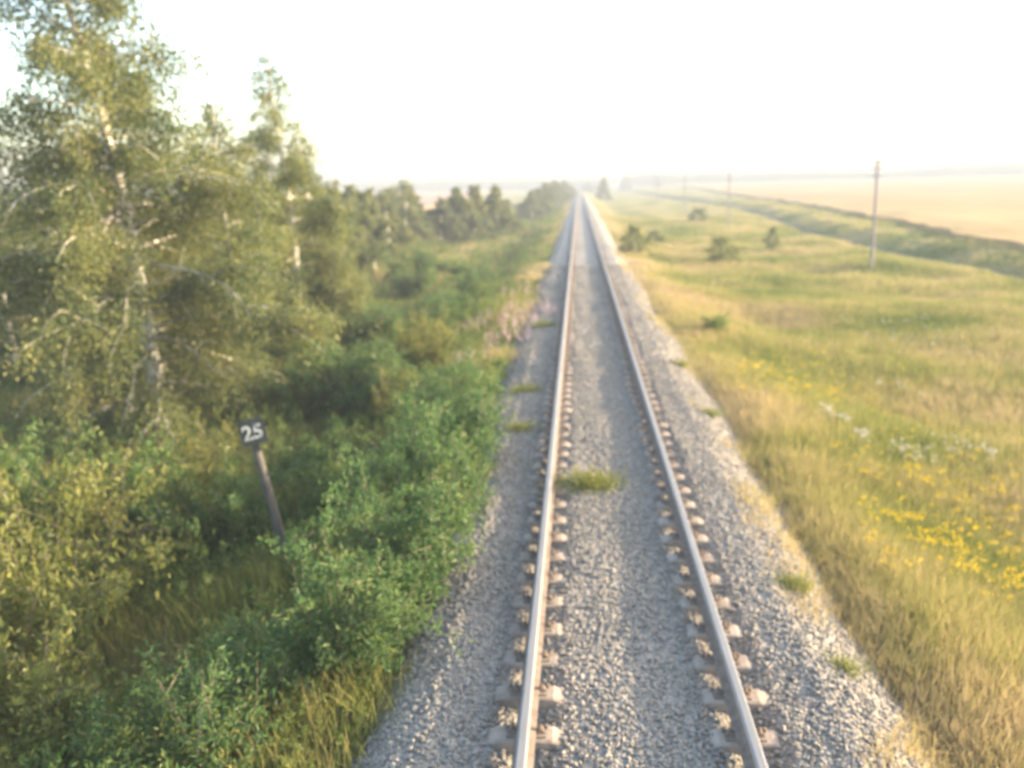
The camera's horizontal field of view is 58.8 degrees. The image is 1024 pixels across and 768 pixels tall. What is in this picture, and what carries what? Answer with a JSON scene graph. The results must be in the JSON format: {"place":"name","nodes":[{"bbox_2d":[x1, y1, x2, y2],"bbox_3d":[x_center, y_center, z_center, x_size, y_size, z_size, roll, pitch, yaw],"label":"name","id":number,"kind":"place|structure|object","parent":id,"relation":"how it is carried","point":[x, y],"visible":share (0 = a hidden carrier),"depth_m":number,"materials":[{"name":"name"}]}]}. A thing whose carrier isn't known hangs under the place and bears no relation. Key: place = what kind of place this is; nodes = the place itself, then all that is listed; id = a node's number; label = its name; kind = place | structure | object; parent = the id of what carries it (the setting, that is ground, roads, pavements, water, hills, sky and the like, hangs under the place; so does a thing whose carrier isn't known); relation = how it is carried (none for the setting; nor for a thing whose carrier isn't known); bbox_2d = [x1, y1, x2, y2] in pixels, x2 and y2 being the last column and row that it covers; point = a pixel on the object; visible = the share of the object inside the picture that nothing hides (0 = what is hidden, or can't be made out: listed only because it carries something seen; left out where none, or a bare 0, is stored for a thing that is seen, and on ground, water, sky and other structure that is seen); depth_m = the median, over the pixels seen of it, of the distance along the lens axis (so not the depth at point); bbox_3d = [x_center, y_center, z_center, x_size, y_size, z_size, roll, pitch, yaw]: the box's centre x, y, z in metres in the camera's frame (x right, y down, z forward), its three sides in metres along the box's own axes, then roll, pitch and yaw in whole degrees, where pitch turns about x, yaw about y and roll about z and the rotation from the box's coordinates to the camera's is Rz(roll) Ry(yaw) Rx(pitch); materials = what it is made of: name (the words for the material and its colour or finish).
{"place":"outdoors","nodes":[
{"label":"outdoors","id":0,"kind":"place"},
{"bbox_2d":[0,190,490,225],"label":"rye field","id":1,"kind":"structure","parent":0,"point":[428,200],"depth_m":383.75,"materials":[{"name":"beige plant"}]},
{"bbox_2d":[0,184,1023,767],"bbox_3d":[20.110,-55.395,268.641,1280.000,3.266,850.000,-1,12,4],"label":"ground","id":2,"kind":"structure","parent":0,"point":[636,200],"depth_m":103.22,"materials":[{"name":"plant"}]},
{"bbox_2d":[0,521,42,654],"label":"shrub","id":3,"kind":"object","parent":2,"relation":"on","point":[7,555],"visible":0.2,"depth_m":9.36,"materials":[{"name":"green plant"}]},
{"bbox_2d":[0,414,56,577],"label":"shrub","id":4,"kind":"object","parent":2,"relation":"on","point":[14,470],"visible":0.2,"depth_m":12.64,"materials":[{"name":"green plant"}]},
{"bbox_2d":[0,593,115,767],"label":"shrub","id":5,"kind":"object","parent":2,"relation":"on","point":[87,685],"visible":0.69,"depth_m":7.88,"materials":[{"name":"green plant"}]},
{"bbox_2d":[0,189,132,394],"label":"birch tree","id":6,"kind":"object","parent":2,"relation":"on","point":[26,320],"visible":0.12,"depth_m":24.98,"materials":[{"name":"green plant"}]},
{"bbox_2d":[0,512,142,726],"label":"shrub","id":7,"kind":"object","parent":2,"relation":"on","point":[30,611],"visible":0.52,"depth_m":8.96,"materials":[{"name":"green plant"}]},
{"bbox_2d":[1,209,167,363],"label":"birch tree","id":8,"kind":"object","parent":2,"relation":"on","point":[58,271],"visible":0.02,"depth_m":27.31,"materials":[{"name":"green plant"}]},
{"bbox_2d":[0,439,203,654],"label":"shrub","id":9,"kind":"object","parent":2,"relation":"on","point":[72,505],"visible":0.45,"depth_m":10.70,"materials":[{"name":"green plant"}]},
{"bbox_2d":[18,418,202,568],"bbox_3d":[-5.761,1.854,12.964,2.627,2.518,2.443,-3,12,-8],"label":"shrub","id":10,"kind":"object","parent":2,"relation":"on","point":[150,455],"visible":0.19,"depth_m":12.99,"materials":[{"name":"green plant"}]},
{"bbox_2d":[69,174,199,339],"bbox_3d":[-11.879,-3.817,30.962,6.520,7.568,5.689,3,13,20],"label":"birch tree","id":11,"kind":"object","parent":2,"relation":"on","point":[157,231],"visible":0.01,"depth_m":30.13,"materials":[{"name":"green plant"}]},
{"bbox_2d":[0,0,353,468],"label":"birch tree","id":12,"kind":"object","parent":2,"relation":"on","point":[88,248],"visible":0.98,"depth_m":18.15,"materials":[{"name":"green plant"}]},
{"bbox_2d":[120,406,254,523],"bbox_3d":[-5.097,1.588,14.378,2.033,2.202,2.006,-5,13,-17],"label":"shrub","id":13,"kind":"object","parent":2,"relation":"on","point":[201,467],"visible":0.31,"depth_m":14.40,"materials":[{"name":"green plant"}]},
{"bbox_2d":[69,602,333,767],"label":"shrub","id":14,"kind":"object","parent":2,"relation":"on","point":[204,718],"visible":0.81,"depth_m":7.12,"materials":[{"name":"green plant"}]},
{"bbox_2d":[118,444,302,581],"bbox_3d":[-4.214,1.980,12.937,2.067,2.046,2.223,5,14,27],"label":"shrub","id":15,"kind":"object","parent":2,"relation":"on","point":[232,522],"visible":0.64,"depth_m":12.82,"materials":[{"name":"green plant"}]},
{"bbox_2d":[0,236,436,393],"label":"sapling thicket","id":16,"kind":"object","parent":2,"relation":"on","point":[407,245],"visible":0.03,"depth_m":48.72,"materials":[{"name":"green plant"}]},
{"bbox_2d":[152,97,343,394],"bbox_3d":[-7.051,-3.162,23.556,5.242,8.257,4.778,-1,12,4],"label":"birch tree","id":17,"kind":"object","parent":2,"relation":"on","point":[282,292],"visible":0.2,"depth_m":23.10,"materials":[{"name":"green plant"}]},
{"bbox_2d":[237,417,294,583],"bbox_3d":[-3.013,1.559,11.293,0.586,2.409,0.177,-5,13,-13],"label":"number post","id":18,"kind":"object","parent":2,"relation":"on","point":[252,433],"visible":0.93,"depth_m":11.13,"materials":[{"name":"brown wood"}]},
{"bbox_2d":[0,203,568,767],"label":"undergrowth","id":19,"kind":"object","parent":2,"relation":"on","point":[178,585],"visible":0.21,"depth_m":11.47,"materials":[{"name":"green plant"}]},
{"bbox_2d":[0,202,574,767],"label":"slope grass","id":20,"kind":"structure","parent":2,"relation":"on","point":[238,594],"depth_m":10.64,"materials":[{"name":"green plant"}]},
{"bbox_2d":[194,47,385,347],"bbox_3d":[-7.512,-5.230,29.547,6.388,10.650,6.840,-4,13,-9],"label":"birch tree","id":21,"kind":"object","parent":2,"relation":"on","point":[325,259],"visible":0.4,"depth_m":28.46,"materials":[{"name":"green plant"}]},
{"bbox_2d":[255,306,346,380],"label":"shrub","id":22,"kind":"object","parent":2,"relation":"on","point":[290,349],"visible":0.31,"depth_m":24.66,"materials":[{"name":"green plant"}]},
{"bbox_2d":[242,346,360,424],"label":"shrub","id":23,"kind":"object","parent":2,"relation":"on","point":[304,405],"visible":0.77,"depth_m":20.26,"materials":[{"name":"green plant"}]},
{"bbox_2d":[3,178,610,199],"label":"wood","id":24,"kind":"object","parent":2,"relation":"on","point":[524,184],"visible":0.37,"depth_m":630.94,"materials":[{"name":"green plant"}]},
{"bbox_2d":[260,415,376,491],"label":"shrub","id":25,"kind":"object","parent":2,"relation":"on","point":[289,459],"visible":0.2,"depth_m":15.98,"materials":[{"name":"green plant"}]},
{"bbox_2d":[265,145,377,316],"bbox_3d":[-7.538,-4.701,33.428,5.928,8.104,5.172,-6,13,-20],"label":"birch tree","id":26,"kind":"object","parent":2,"relation":"on","point":[350,247],"visible":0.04,"depth_m":33.06,"materials":[{"name":"green plant"}]},
{"bbox_2d":[286,440,386,525],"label":"shrub","id":27,"kind":"object","parent":2,"relation":"on","point":[333,477],"visible":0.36,"depth_m":13.35,"materials":[{"name":"green plant"}]},
{"bbox_2d":[308,336,379,391],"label":"shrub","id":28,"kind":"object","parent":2,"relation":"on","point":[359,354],"visible":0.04,"depth_m":23.04,"materials":[{"name":"green plant"}]},
{"bbox_2d":[279,315,414,429],"bbox_3d":[-3.525,-0.253,20.164,2.699,2.750,2.564,-2,12,-1],"label":"shrub","id":29,"kind":"object","parent":2,"relation":"on","point":[359,395],"visible":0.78,"depth_m":19.75,"materials":[{"name":"green plant"}]},
{"bbox_2d":[317,177,395,287],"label":"birch tree","id":30,"kind":"object","parent":2,"relation":"on","point":[365,257],"visible":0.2,"depth_m":43.98,"materials":[{"name":"green plant"}]},
{"bbox_2d":[334,299,390,350],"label":"shrub","id":31,"kind":"object","parent":2,"relation":"on","point":[349,326],"visible":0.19,"depth_m":28.36,"materials":[{"name":"green plant"}]},
{"bbox_2d":[254,480,471,718],"bbox_3d":[-1.341,1.901,8.106,1.794,1.924,1.887,-3,13,-9],"label":"shrub","id":32,"kind":"object","parent":2,"relation":"on","point":[359,626],"visible":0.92,"depth_m":7.72,"materials":[{"name":"green plant"}]},
{"bbox_2d":[342,183,386,276],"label":"birch tree","id":33,"kind":"object","parent":2,"relation":"on","point":[366,220],"visible":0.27,"depth_m":53.69,"materials":[{"name":"green plant"}]},
{"bbox_2d":[354,189,388,251],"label":"birch tree","id":34,"kind":"object","parent":2,"relation":"on","point":[378,236],"visible":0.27,"depth_m":56.71,"materials":[{"name":"green plant"}]},
{"bbox_2d":[352,185,399,267],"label":"birch tree","id":35,"kind":"object","parent":2,"relation":"on","point":[376,205],"visible":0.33,"depth_m":57.55,"materials":[{"name":"green plant"}]},
{"bbox_2d":[343,283,413,357],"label":"shrub","id":36,"kind":"object","parent":2,"relation":"on","point":[366,317],"visible":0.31,"depth_m":27.66,"materials":[{"name":"green plant"}]},
{"bbox_2d":[281,444,492,615],"bbox_3d":[-1.186,1.530,9.394,1.987,2.025,1.888,-2,12,0],"label":"shrub","id":37,"kind":"object","parent":2,"relation":"on","point":[399,540],"visible":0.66,"depth_m":9.11,"materials":[{"name":"green plant"}]},
{"bbox_2d":[373,192,415,263],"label":"birch tree","id":38,"kind":"object","parent":2,"relation":"on","point":[400,231],"visible":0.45,"depth_m":63.66,"materials":[{"name":"green plant"}]},
{"bbox_2d":[367,360,441,425],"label":"shrub","id":39,"kind":"object","parent":2,"relation":"on","point":[388,386],"visible":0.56,"depth_m":19.20,"materials":[{"name":"green plant"}]},
{"bbox_2d":[375,179,440,248],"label":"birch tree","id":40,"kind":"object","parent":2,"relation":"on","point":[409,214],"visible":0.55,"depth_m":73.38,"materials":[{"name":"green plant"}]},
{"bbox_2d":[324,396,496,538],"bbox_3d":[-1.186,1.123,11.044,1.982,2.126,2.086,-1,12,2],"label":"shrub","id":41,"kind":"object","parent":2,"relation":"on","point":[419,472],"visible":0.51,"depth_m":11.03,"materials":[{"name":"green plant"}]},
{"bbox_2d":[360,307,461,377],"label":"shrub","id":42,"kind":"object","parent":2,"relation":"on","point":[421,346],"visible":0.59,"depth_m":23.46,"materials":[{"name":"green plant"}]},
{"bbox_2d":[383,259,443,301],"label":"shrub","id":43,"kind":"object","parent":2,"relation":"on","point":[418,287],"visible":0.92,"depth_m":42.66,"materials":[{"name":"green plant"}]},
{"bbox_2d":[376,239,452,281],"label":"shrub","id":44,"kind":"object","parent":2,"relation":"on","point":[417,260],"visible":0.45,"depth_m":47.14,"materials":[{"name":"green plant"}]},
{"bbox_2d":[385,305,472,359],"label":"shrub","id":45,"kind":"object","parent":2,"relation":"on","point":[432,321],"visible":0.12,"depth_m":26.97,"materials":[{"name":"green plant"}]},
{"bbox_2d":[414,281,461,322],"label":"shrub","id":46,"kind":"object","parent":2,"relation":"on","point":[441,292],"visible":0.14,"depth_m":36.15,"materials":[{"name":"green plant"}]},
{"bbox_2d":[410,196,478,247],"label":"birch tree","id":47,"kind":"object","parent":2,"relation":"on","point":[443,209],"visible":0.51,"depth_m":78.90,"materials":[{"name":"green plant"}]},
{"bbox_2d":[378,364,516,486],"bbox_3d":[-1.015,0.676,13.065,2.086,2.126,1.982,-6,13,-20],"label":"shrub","id":48,"kind":"object","parent":2,"relation":"on","point":[477,416],"visible":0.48,"depth_m":12.81,"materials":[{"name":"green plant"}]},
{"bbox_2d":[387,346,517,439],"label":"shrub","id":49,"kind":"object","parent":2,"relation":"on","point":[438,389],"visible":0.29,"depth_m":15.00,"materials":[{"name":"green plant"}]},
{"bbox_2d":[430,285,483,311],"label":"shrub","id":50,"kind":"object","parent":2,"relation":"on","point":[463,299],"visible":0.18,"depth_m":33.89,"materials":[{"name":"green plant"}]},
{"bbox_2d":[416,292,498,332],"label":"shrub","id":51,"kind":"object","parent":2,"relation":"on","point":[451,307],"visible":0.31,"depth_m":29.14,"materials":[{"name":"green plant"}]},
{"bbox_2d":[435,186,479,243],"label":"birch tree","id":52,"kind":"object","parent":2,"relation":"on","point":[455,192],"visible":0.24,"depth_m":82.63,"materials":[{"name":"green plant"}]},
{"bbox_2d":[440,256,490,279],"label":"shrub","id":53,"kind":"object","parent":2,"relation":"on","point":[460,269],"visible":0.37,"depth_m":47.44,"materials":[{"name":"green plant"}]},
{"bbox_2d":[421,349,511,403],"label":"shrub","id":54,"kind":"object","parent":2,"relation":"on","point":[496,363],"visible":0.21,"depth_m":17.82,"materials":[{"name":"green plant"}]},
{"bbox_2d":[444,268,502,302],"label":"shrub","id":55,"kind":"object","parent":2,"relation":"on","point":[470,285],"visible":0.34,"depth_m":38.74,"materials":[{"name":"green plant"}]},
{"bbox_2d":[447,195,500,243],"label":"birch tree","id":56,"kind":"object","parent":2,"relation":"on","point":[478,224],"visible":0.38,"depth_m":82.92,"materials":[{"name":"green plant"}]},
{"bbox_2d":[465,185,500,239],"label":"birch tree","id":57,"kind":"object","parent":2,"relation":"on","point":[473,193],"visible":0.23,"depth_m":86.63,"materials":[{"name":"green plant"}]},
{"bbox_2d":[483,184,523,239],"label":"birch tree","id":58,"kind":"object","parent":2,"relation":"on","point":[505,220],"visible":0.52,"depth_m":90.17,"materials":[{"name":"green plant"}]},
{"bbox_2d":[451,282,555,363],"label":"pink flowers","id":59,"kind":"object","parent":2,"relation":"on","point":[547,307],"visible":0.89,"depth_m":25.89,"materials":[{"name":"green plant"}]},
{"bbox_2d":[518,189,547,220],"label":"birch tree","id":60,"kind":"object","parent":2,"relation":"on","point":[531,197],"visible":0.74,"depth_m":129.06,"materials":[{"name":"green plant"}]},
{"bbox_2d":[534,188,556,212],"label":"birch tree","id":61,"kind":"object","parent":2,"relation":"on","point":[546,205],"visible":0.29,"depth_m":146.69,"materials":[{"name":"green plant"}]},
{"bbox_2d":[594,176,612,199],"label":"birch tree","id":62,"kind":"object","parent":2,"relation":"on","point":[601,188],"visible":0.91,"depth_m":276.82,"materials":[{"name":"green plant"}]},
{"bbox_2d":[616,224,652,252],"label":"bush","id":63,"kind":"object","parent":2,"relation":"on","point":[632,231],"visible":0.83,"depth_m":56.81,"materials":[{"name":"green plant"}]},
{"bbox_2d":[302,188,979,767],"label":"ballast bed","id":64,"kind":"object","parent":2,"relation":"on","point":[584,252],"visible":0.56,"depth_m":8.51,"materials":[{"name":"grey gravel"}]},
{"bbox_2d":[494,418,548,435],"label":"weed tuft","id":65,"kind":"object","parent":64,"relation":"on","point":[522,426],"visible":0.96,"depth_m":14.87,"materials":[{"name":"green plant"}]},
{"bbox_2d":[506,380,546,394],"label":"weed tuft","id":66,"kind":"object","parent":64,"relation":"on","point":[522,389],"visible":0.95,"depth_m":17.76,"materials":[{"name":"green plant"}]},
{"bbox_2d":[536,455,645,497],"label":"weed tuft","id":67,"kind":"object","parent":64,"relation":"on","point":[600,480],"visible":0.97,"depth_m":12.03,"materials":[{"name":"green grass"}]},
{"bbox_2d":[544,391,656,400],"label":"sleeper","id":68,"kind":"object","parent":64,"relation":"on","point":[565,396],"visible":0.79,"depth_m":17.23,"materials":[{"name":"concrete"}]},
{"bbox_2d":[541,404,660,414],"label":"sleeper","id":69,"kind":"object","parent":64,"relation":"on","point":[548,411],"visible":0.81,"depth_m":16.17,"materials":[{"name":"concrete"}]},
{"bbox_2d":[538,429,670,440],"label":"sleeper","id":70,"kind":"object","parent":64,"relation":"on","point":[642,435],"visible":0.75,"depth_m":14.57,"materials":[{"name":"concrete"}]},
{"bbox_2d":[536,439,672,450],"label":"sleeper","id":71,"kind":"object","parent":64,"relation":"on","point":[567,445],"visible":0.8,"depth_m":14.05,"materials":[{"name":"concrete"}]},
{"bbox_2d":[540,420,669,430],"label":"sleeper","id":72,"kind":"object","parent":64,"relation":"on","point":[641,425],"visible":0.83,"depth_m":15.10,"materials":[{"name":"concrete"}]},
{"bbox_2d":[534,448,676,459],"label":"sleeper","id":73,"kind":"object","parent":64,"relation":"on","point":[562,454],"visible":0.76,"depth_m":13.52,"materials":[{"name":"concrete"}]},
{"bbox_2d":[533,460,681,470],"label":"sleeper","id":74,"kind":"object","parent":64,"relation":"on","point":[541,465],"visible":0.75,"depth_m":12.99,"materials":[{"name":"concrete"}]},
{"bbox_2d":[531,471,686,483],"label":"sleeper","id":75,"kind":"object","parent":64,"relation":"on","point":[658,477],"visible":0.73,"depth_m":12.45,"materials":[{"name":"concrete"}]},
{"bbox_2d":[529,484,692,498],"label":"sleeper","id":76,"kind":"object","parent":64,"relation":"on","point":[682,490],"visible":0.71,"depth_m":11.92,"materials":[{"name":"concrete"}]},
{"bbox_2d":[528,498,697,511],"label":"sleeper","id":77,"kind":"object","parent":64,"relation":"on","point":[662,504],"visible":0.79,"depth_m":11.38,"materials":[{"name":"concrete"}]},
{"bbox_2d":[522,530,709,547],"bbox_3d":[1.173,1.820,10.390,2.700,0.301,0.300,-1,12,4],"label":"sleeper","id":78,"kind":"object","parent":64,"relation":"on","point":[670,539],"visible":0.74,"depth_m":10.33,"materials":[{"name":"concrete"}]},
{"bbox_2d":[526,513,705,529],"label":"sleeper","id":79,"kind":"object","parent":64,"relation":"on","point":[559,521],"visible":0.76,"depth_m":10.85,"materials":[{"name":"concrete"}]},
{"bbox_2d":[517,549,715,565],"bbox_3d":[1.136,1.938,9.860,2.700,0.301,0.300,-1,12,4],"label":"sleeper","id":80,"kind":"object","parent":64,"relation":"on","point":[557,556],"visible":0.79,"depth_m":9.80,"materials":[{"name":"concrete"}]},
{"bbox_2d":[515,570,723,588],"bbox_3d":[1.087,2.062,9.331,2.700,0.301,0.300,0,12,5],"label":"sleeper","id":81,"kind":"object","parent":64,"relation":"on","point":[682,580],"visible":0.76,"depth_m":9.27,"materials":[{"name":"concrete"}]},
{"bbox_2d":[512,593,735,613],"bbox_3d":[1.057,2.174,8.798,2.700,0.301,0.300,-1,12,4],"label":"sleeper","id":82,"kind":"object","parent":64,"relation":"on","point":[553,602],"visible":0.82,"depth_m":8.74,"materials":[{"name":"concrete"}]},
{"bbox_2d":[507,620,743,641],"bbox_3d":[1.022,2.295,8.268,2.700,0.301,0.300,-1,12,4],"label":"sleeper","id":83,"kind":"object","parent":64,"relation":"on","point":[553,630],"visible":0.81,"depth_m":8.21,"materials":[{"name":"concrete"}]},
{"bbox_2d":[502,650,752,675],"bbox_3d":[0.972,2.413,7.738,2.700,0.301,0.300,-1,12,4],"label":"sleeper","id":84,"kind":"object","parent":64,"relation":"on","point":[515,661],"visible":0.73,"depth_m":7.68,"materials":[{"name":"concrete"}]},
{"bbox_2d":[494,682,771,712],"bbox_3d":[0.931,2.519,7.205,2.700,0.301,0.300,0,12,5],"label":"sleeper","id":85,"kind":"object","parent":64,"relation":"on","point":[551,696],"visible":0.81,"depth_m":7.15,"materials":[{"name":"concrete"}]},
{"bbox_2d":[511,195,577,767],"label":"rail","id":86,"kind":"object","parent":85,"relation":"on","point":[524,742],"visible":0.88,"depth_m":8.64,"materials":[{"name":"metal"}]},
{"bbox_2d":[486,723,782,752],"bbox_3d":[0.901,2.644,6.675,2.700,0.301,0.300,-1,12,4],"label":"sleeper","id":87,"kind":"object","parent":64,"relation":"on","point":[547,737],"visible":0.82,"depth_m":6.62,"materials":[{"name":"concrete"}]},
{"bbox_2d":[580,188,767,767],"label":"rail","id":88,"kind":"object","parent":64,"relation":"on","point":[748,742],"visible":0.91,"depth_m":8.56,"materials":[{"name":"metal"}]},
{"bbox_2d":[748,563,842,602],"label":"weed tuft","id":89,"kind":"object","parent":64,"relation":"on","point":[794,582],"visible":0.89,"depth_m":9.10,"materials":[{"name":"green plant"}]},
{"bbox_2d":[815,644,878,683],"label":"weed tuft","id":90,"kind":"object","parent":64,"relation":"on","point":[849,669],"visible":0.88,"depth_m":7.59,"materials":[{"name":"green plant"}]},
{"bbox_2d":[686,208,709,221],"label":"bush","id":91,"kind":"object","parent":2,"relation":"on","point":[700,212],"visible":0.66,"depth_m":106.71,"materials":[{"name":"green plant"}]},
{"bbox_2d":[698,310,729,333],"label":"shrub","id":92,"kind":"object","parent":2,"relation":"on","point":[716,322],"visible":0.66,"depth_m":26.68,"materials":[{"name":"green plant"}]},
{"bbox_2d":[701,235,742,264],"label":"bush","id":93,"kind":"object","parent":2,"relation":"on","point":[721,241],"visible":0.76,"depth_m":56.05,"materials":[{"name":"green plant"}]},
{"bbox_2d":[762,225,781,250],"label":"bush","id":94,"kind":"object","parent":2,"relation":"on","point":[772,233],"visible":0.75,"depth_m":63.98,"materials":[{"name":"green plant"}]},
{"bbox_2d":[717,349,1023,600],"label":"yellow flowers","id":95,"kind":"object","parent":2,"relation":"on","point":[954,539],"visible":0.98,"depth_m":11.78,"materials":[{"name":"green plant"}]},
{"bbox_2d":[870,160,882,269],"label":"telegraph pole","id":96,"kind":"object","parent":2,"relation":"on","point":[877,168],"visible":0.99,"depth_m":48.81,"materials":[{"name":"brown wood"}]},
{"bbox_2d":[815,305,1018,461],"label":"white flowers","id":97,"kind":"object","parent":2,"relation":"on","point":[863,435],"visible":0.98,"depth_m":15.79,"materials":[{"name":"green plant"}]},
{"bbox_2d":[0,0,1023,193],"label":"sky","id":98,"kind":"structure","parent":0,"point":[388,90],"materials":[{"name":"white"}]},
{"bbox_2d":[652,196,1023,281],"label":"path","id":99,"kind":"structure","parent":0,"point":[802,229],"depth_m":78.51,"materials":[{"name":"beige soil"}]},
{"bbox_2d":[669,175,1023,249],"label":"wheat field","id":100,"kind":"structure","parent":0,"point":[984,209],"depth_m":156.79,"materials":[{"name":"beige plant"}]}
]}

